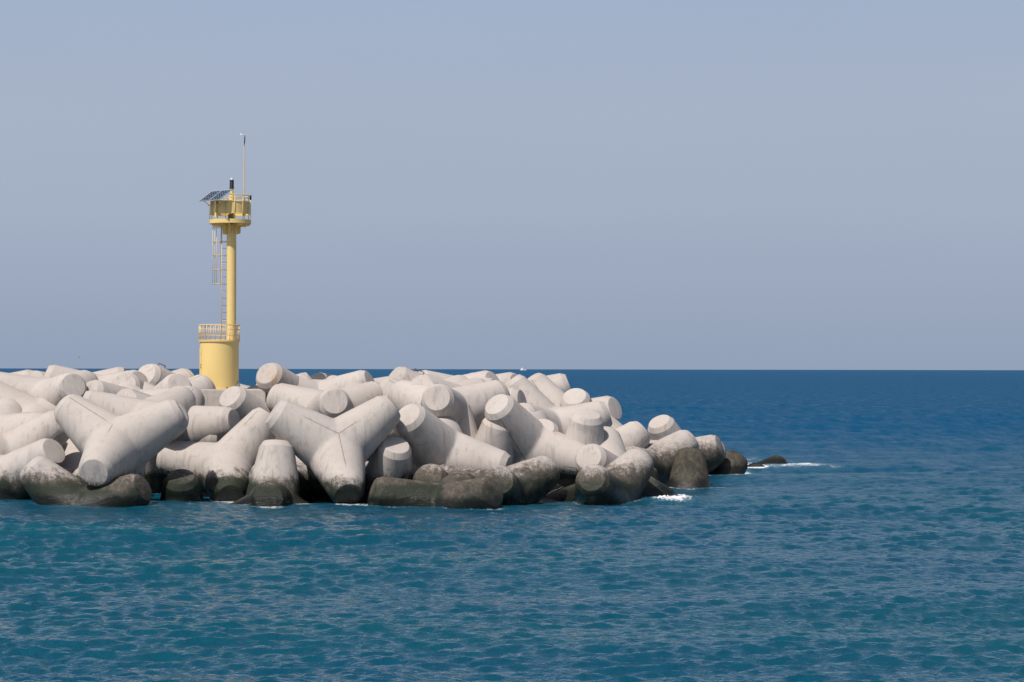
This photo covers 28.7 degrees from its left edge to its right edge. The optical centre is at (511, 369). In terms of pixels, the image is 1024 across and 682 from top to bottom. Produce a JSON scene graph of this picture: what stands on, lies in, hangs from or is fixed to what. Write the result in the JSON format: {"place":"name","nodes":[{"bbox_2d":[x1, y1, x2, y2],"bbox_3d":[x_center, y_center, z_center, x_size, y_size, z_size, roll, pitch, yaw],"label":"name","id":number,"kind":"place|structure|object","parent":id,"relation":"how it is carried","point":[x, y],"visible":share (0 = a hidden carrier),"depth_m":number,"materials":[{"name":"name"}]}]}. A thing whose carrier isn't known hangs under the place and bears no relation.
{"place":"outdoors","nodes":[
{"label":"outdoors","id":0,"kind":"place"},
{"bbox_2d":[0,368,1023,681],"bbox_3d":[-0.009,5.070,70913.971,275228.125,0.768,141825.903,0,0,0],"label":"sea water","id":1,"kind":"structure","parent":0,"point":[872,530],"depth_m":50.41,"materials":[{"name":"blue liquid"}]},
{"bbox_2d":[0,438,64,499],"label":"tetrapod","id":2,"kind":"object","parent":1,"relation":"in","point":[14,463],"visible":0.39,"depth_m":76.18,"materials":[{"name":"concrete"}]},
{"bbox_2d":[19,456,151,506],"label":"tetrapod","id":3,"kind":"object","parent":1,"relation":"in","point":[45,481],"visible":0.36,"depth_m":73.69,"materials":[{"name":"concrete"}]},
{"bbox_2d":[54,394,188,486],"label":"tetrapod","id":4,"kind":"object","parent":3,"relation":"on","point":[110,445],"visible":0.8,"depth_m":75.38,"materials":[{"name":"concrete"}]},
{"bbox_2d":[245,479,292,506],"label":"tetrapod","id":5,"kind":"object","parent":1,"relation":"in","point":[269,494],"visible":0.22,"depth_m":73.24,"materials":[{"name":"concrete"}]},
{"bbox_2d":[231,440,307,503],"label":"tetrapod","id":6,"kind":"object","parent":1,"relation":"in","point":[275,461],"visible":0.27,"depth_m":75.00,"materials":[{"name":"concrete"}]},
{"bbox_2d":[266,395,400,503],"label":"tetrapod","id":7,"kind":"object","parent":1,"relation":"in","point":[333,455],"visible":0.96,"depth_m":75.48,"materials":[{"name":"concrete"}]},
{"bbox_2d":[307,436,411,503],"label":"tetrapod","id":8,"kind":"object","parent":1,"relation":"in","point":[391,456],"visible":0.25,"depth_m":76.84,"materials":[{"name":"concrete"}]},
{"bbox_2d":[367,470,502,508],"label":"tetrapod","id":9,"kind":"object","parent":1,"relation":"in","point":[460,489],"visible":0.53,"depth_m":73.28,"materials":[{"name":"concrete"}]},
{"bbox_2d":[440,456,559,504],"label":"tetrapod","id":10,"kind":"object","parent":1,"relation":"in","point":[534,480],"visible":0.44,"depth_m":76.90,"materials":[{"name":"concrete"}]},
{"bbox_2d":[543,448,653,504],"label":"tetrapod","id":11,"kind":"object","parent":1,"relation":"in","point":[624,477],"visible":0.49,"depth_m":78.03,"materials":[{"name":"concrete"}]},
{"bbox_2d":[748,455,787,466],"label":"tetrapod","id":12,"kind":"object","parent":1,"relation":"in","point":[776,459],"visible":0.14,"depth_m":106.62,"materials":[{"name":"concrete"}]},
{"bbox_2d":[0,0,1023,369],"label":"sky","id":13,"kind":"structure","parent":0,"point":[432,184],"materials":[{"name":"blue"}]},
{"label":"ground","id":14,"kind":"structure","parent":0,"visible":0},
{"bbox_2d":[0,398,45,433],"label":"tetrapod","id":15,"kind":"object","parent":14,"relation":"on","point":[12,415],"visible":0.25,"depth_m":80.82,"materials":[{"name":"concrete"}]},
{"bbox_2d":[12,370,33,374],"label":"tetrapod","id":16,"kind":"object","parent":14,"relation":"on","point":[23,372],"visible":0.07,"depth_m":90.73,"materials":[{"name":"concrete"}]},
{"bbox_2d":[0,381,55,411],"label":"tetrapod","id":17,"kind":"object","parent":14,"relation":"on","point":[27,402],"visible":0.09,"depth_m":83.48,"materials":[{"name":"concrete"}]},
{"bbox_2d":[0,410,68,454],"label":"tetrapod","id":18,"kind":"object","parent":14,"relation":"on","point":[45,425],"visible":0.25,"depth_m":78.66,"materials":[{"name":"concrete"}]},
{"bbox_2d":[0,370,98,405],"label":"tetrapod","id":19,"kind":"object","parent":14,"relation":"on","point":[55,390],"visible":0.39,"depth_m":83.79,"materials":[{"name":"concrete"}]},
{"bbox_2d":[62,439,81,479],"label":"tetrapod","id":20,"kind":"object","parent":14,"relation":"on","point":[73,455],"visible":0.09,"depth_m":80.51,"materials":[{"name":"concrete"}]},
{"bbox_2d":[26,367,126,377],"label":"tetrapod","id":21,"kind":"object","parent":14,"relation":"on","point":[100,372],"visible":0.09,"depth_m":91.47,"materials":[{"name":"concrete"}]},
{"bbox_2d":[43,365,147,381],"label":"tetrapod","id":22,"kind":"object","parent":14,"relation":"on","point":[53,370],"visible":0.24,"depth_m":88.88,"materials":[{"name":"concrete"}]},
{"bbox_2d":[83,386,195,493],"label":"tetrapod","id":23,"kind":"object","parent":14,"relation":"on","point":[182,396],"visible":0.38,"depth_m":80.99,"materials":[{"name":"concrete"}]},
{"bbox_2d":[86,380,192,395],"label":"tetrapod","id":24,"kind":"object","parent":14,"relation":"on","point":[101,386],"visible":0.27,"depth_m":84.29,"materials":[{"name":"concrete"}]},
{"bbox_2d":[112,368,193,388],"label":"tetrapod","id":25,"kind":"object","parent":14,"relation":"on","point":[129,378],"visible":0.21,"depth_m":87.54,"materials":[{"name":"concrete"}]},
{"bbox_2d":[107,375,215,391],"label":"tetrapod","id":26,"kind":"object","parent":14,"relation":"on","point":[199,382],"visible":0.13,"depth_m":89.12,"materials":[{"name":"concrete"}]},
{"bbox_2d":[142,374,191,389],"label":"tetrapod","id":27,"kind":"object","parent":14,"relation":"on","point":[169,381],"visible":0.2,"depth_m":86.00,"materials":[{"name":"concrete"}]},
{"bbox_2d":[117,386,219,442],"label":"tetrapod","id":28,"kind":"object","parent":14,"relation":"on","point":[199,396],"visible":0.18,"depth_m":82.72,"materials":[{"name":"concrete"}]},
{"bbox_2d":[123,392,240,476],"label":"tetrapod","id":29,"kind":"object","parent":14,"relation":"on","point":[220,422],"visible":0.22,"depth_m":82.16,"materials":[{"name":"concrete"}]},
{"bbox_2d":[160,469,203,501],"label":"tetrapod","id":30,"kind":"object","parent":14,"relation":"on","point":[183,485],"visible":0.22,"depth_m":76.33,"materials":[{"name":"concrete"}]},
{"bbox_2d":[138,363,239,386],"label":"tetrapod","id":31,"kind":"object","parent":14,"relation":"on","point":[155,374],"visible":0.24,"depth_m":88.79,"materials":[{"name":"concrete"}]},
{"bbox_2d":[156,407,275,501],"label":"tetrapod","id":32,"kind":"object","parent":14,"relation":"on","point":[220,469],"visible":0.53,"depth_m":79.29,"materials":[{"name":"concrete"}]},
{"bbox_2d":[201,388,266,405],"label":"concrete platform","id":33,"kind":"structure","parent":14,"relation":"on","point":[212,397],"depth_m":88.80,"materials":[{"name":"grey concrete"}]},
{"bbox_2d":[199,133,251,388],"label":"beacon tower","id":34,"kind":"structure","parent":33,"relation":"on","point":[218,362],"depth_m":90.45,"materials":[{"name":"yellow metal"}]},
{"bbox_2d":[199,348,200,374],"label":"door","id":35,"kind":"structure","parent":34,"relation":"in","point":[199,348],"depth_m":90.69,"materials":[{"name":"yellow paint"}]},
{"bbox_2d":[219,386,278,439],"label":"tetrapod","id":36,"kind":"object","parent":14,"relation":"on","point":[242,402],"visible":0.18,"depth_m":84.53,"materials":[{"name":"concrete"}]},
{"bbox_2d":[246,385,258,388],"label":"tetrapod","id":37,"kind":"object","parent":14,"relation":"on","point":[253,387],"visible":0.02,"depth_m":91.99,"materials":[{"name":"concrete"}]},
{"bbox_2d":[240,372,311,387],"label":"tetrapod","id":38,"kind":"object","parent":14,"relation":"on","point":[245,386],"visible":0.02,"depth_m":94.04,"materials":[{"name":"concrete"}]},
{"bbox_2d":[256,374,311,384],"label":"tetrapod","id":39,"kind":"object","parent":14,"relation":"on","point":[304,376],"visible":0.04,"depth_m":90.59,"materials":[{"name":"concrete"}]},
{"bbox_2d":[256,363,319,395],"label":"tetrapod","id":40,"kind":"object","parent":14,"relation":"on","point":[269,376],"visible":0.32,"depth_m":88.77,"materials":[{"name":"concrete"}]},
{"bbox_2d":[249,455,368,500],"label":"tetrapod","id":41,"kind":"object","parent":14,"relation":"on","point":[304,481],"visible":0.08,"depth_m":78.15,"materials":[{"name":"concrete"}]},
{"bbox_2d":[266,381,382,417],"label":"tetrapod","id":42,"kind":"object","parent":14,"relation":"on","point":[333,402],"visible":0.48,"depth_m":84.23,"materials":[{"name":"concrete"}]},
{"bbox_2d":[298,370,374,389],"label":"tetrapod","id":43,"kind":"object","parent":14,"relation":"on","point":[343,380],"visible":0.26,"depth_m":90.00,"materials":[{"name":"concrete"}]},
{"bbox_2d":[310,372,387,382],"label":"tetrapod","id":44,"kind":"object","parent":14,"relation":"on","point":[320,376],"visible":0.08,"depth_m":95.44,"materials":[{"name":"concrete"}]},
{"bbox_2d":[343,382,400,437],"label":"tetrapod","id":45,"kind":"object","parent":14,"relation":"on","point":[394,432],"visible":0.03,"depth_m":84.77,"materials":[{"name":"concrete"}]},
{"bbox_2d":[380,377,399,397],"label":"tetrapod","id":46,"kind":"object","parent":14,"relation":"on","point":[387,383],"visible":0.07,"depth_m":85.55,"materials":[{"name":"concrete"}]},
{"bbox_2d":[413,464,448,482],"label":"tetrapod","id":47,"kind":"object","parent":14,"relation":"on","point":[435,473],"visible":0.12,"depth_m":76.31,"materials":[{"name":"concrete"}]},
{"bbox_2d":[396,404,511,479],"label":"tetrapod","id":48,"kind":"object","parent":47,"relation":"on","point":[429,437],"visible":0.62,"depth_m":78.22,"materials":[{"name":"concrete"}]},
{"bbox_2d":[388,367,494,380],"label":"tetrapod","id":49,"kind":"object","parent":14,"relation":"on","point":[402,373],"visible":0.12,"depth_m":87.80,"materials":[{"name":"concrete"}]},
{"bbox_2d":[411,377,485,385],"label":"tetrapod","id":50,"kind":"object","parent":14,"relation":"on","point":[424,381],"visible":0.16,"depth_m":83.75,"materials":[{"name":"concrete"}]},
{"bbox_2d":[388,380,509,428],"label":"tetrapod","id":51,"kind":"object","parent":14,"relation":"on","point":[439,400],"visible":0.46,"depth_m":82.65,"materials":[{"name":"concrete"}]},
{"bbox_2d":[415,370,498,380],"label":"tetrapod","id":52,"kind":"object","parent":14,"relation":"on","point":[484,374],"visible":0.11,"depth_m":88.53,"materials":[{"name":"concrete"}]},
{"bbox_2d":[419,370,516,383],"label":"tetrapod","id":53,"kind":"object","parent":14,"relation":"on","point":[504,378],"visible":0.09,"depth_m":90.64,"materials":[{"name":"concrete"}]},
{"bbox_2d":[459,404,477,437],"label":"tetrapod","id":54,"kind":"object","parent":14,"relation":"on","point":[467,425],"visible":0.08,"depth_m":81.71,"materials":[{"name":"concrete"}]},
{"bbox_2d":[411,374,526,429],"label":"tetrapod","id":55,"kind":"object","parent":14,"relation":"on","point":[517,395],"visible":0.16,"depth_m":85.33,"materials":[{"name":"concrete"}]},
{"bbox_2d":[475,417,513,463],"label":"tetrapod","id":56,"kind":"object","parent":14,"relation":"on","point":[493,434],"visible":0.1,"depth_m":80.69,"materials":[{"name":"concrete"}]},
{"bbox_2d":[485,394,584,477],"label":"tetrapod","id":57,"kind":"object","parent":14,"relation":"on","point":[531,435],"visible":0.52,"depth_m":81.13,"materials":[{"name":"concrete"}]},
{"bbox_2d":[505,374,564,408],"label":"tetrapod","id":58,"kind":"object","parent":14,"relation":"on","point":[534,395],"visible":0.13,"depth_m":88.47,"materials":[{"name":"concrete"}]},
{"bbox_2d":[539,419,559,431],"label":"tetrapod","id":59,"kind":"object","parent":14,"relation":"on","point":[551,426],"visible":0.09,"depth_m":82.04,"materials":[{"name":"concrete"}]},
{"bbox_2d":[547,373,570,391],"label":"tetrapod","id":60,"kind":"object","parent":14,"relation":"on","point":[560,381],"visible":0.06,"depth_m":93.39,"materials":[{"name":"concrete"}]},
{"bbox_2d":[519,401,611,433],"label":"tetrapod","id":61,"kind":"object","parent":14,"relation":"on","point":[560,417],"visible":0.3,"depth_m":85.47,"materials":[{"name":"concrete"}]},
{"bbox_2d":[528,373,621,420],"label":"tetrapod","id":62,"kind":"object","parent":14,"relation":"on","point":[549,389],"visible":0.2,"depth_m":91.15,"materials":[{"name":"concrete"}]},
{"bbox_2d":[560,388,591,405],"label":"tetrapod","id":63,"kind":"object","parent":14,"relation":"on","point":[573,396],"visible":0.13,"depth_m":89.05,"materials":[{"name":"concrete"}]},
{"bbox_2d":[549,410,603,492],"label":"tetrapod","id":64,"kind":"object","parent":14,"relation":"on","point":[585,427],"visible":0.17,"depth_m":81.72,"materials":[{"name":"concrete"}]},
{"bbox_2d":[574,426,677,494],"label":"tetrapod","id":65,"kind":"object","parent":14,"relation":"on","point":[608,450],"visible":0.36,"depth_m":80.53,"materials":[{"name":"concrete"}]},
{"bbox_2d":[615,421,649,448],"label":"tetrapod","id":66,"kind":"object","parent":14,"relation":"on","point":[634,433],"visible":0.2,"depth_m":87.95,"materials":[{"name":"concrete"}]},
{"bbox_2d":[609,413,658,480],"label":"tetrapod","id":67,"kind":"object","parent":14,"relation":"on","point":[616,423],"visible":0.08,"depth_m":88.58,"materials":[{"name":"concrete"}]},
{"bbox_2d":[625,430,698,485],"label":"tetrapod","id":68,"kind":"object","parent":14,"relation":"on","point":[661,452],"visible":0.25,"depth_m":88.13,"materials":[{"name":"concrete"}]},
{"bbox_2d":[648,415,725,474],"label":"tetrapod","id":69,"kind":"object","parent":14,"relation":"on","point":[660,426],"visible":0.22,"depth_m":93.53,"materials":[{"name":"concrete"}]},
{"bbox_2d":[650,435,724,468],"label":"tetrapod","id":70,"kind":"object","parent":14,"relation":"on","point":[711,447],"visible":0.14,"depth_m":93.71,"materials":[{"name":"concrete"}]},
{"bbox_2d":[668,447,710,487],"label":"tetrapod","id":71,"kind":"object","parent":14,"relation":"on","point":[689,469],"visible":0.19,"depth_m":85.99,"materials":[{"name":"concrete"}]},
{"bbox_2d":[710,450,747,474],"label":"tetrapod","id":72,"kind":"object","parent":14,"relation":"on","point":[735,462],"visible":0.12,"depth_m":96.90,"materials":[{"name":"concrete"}]}
]}

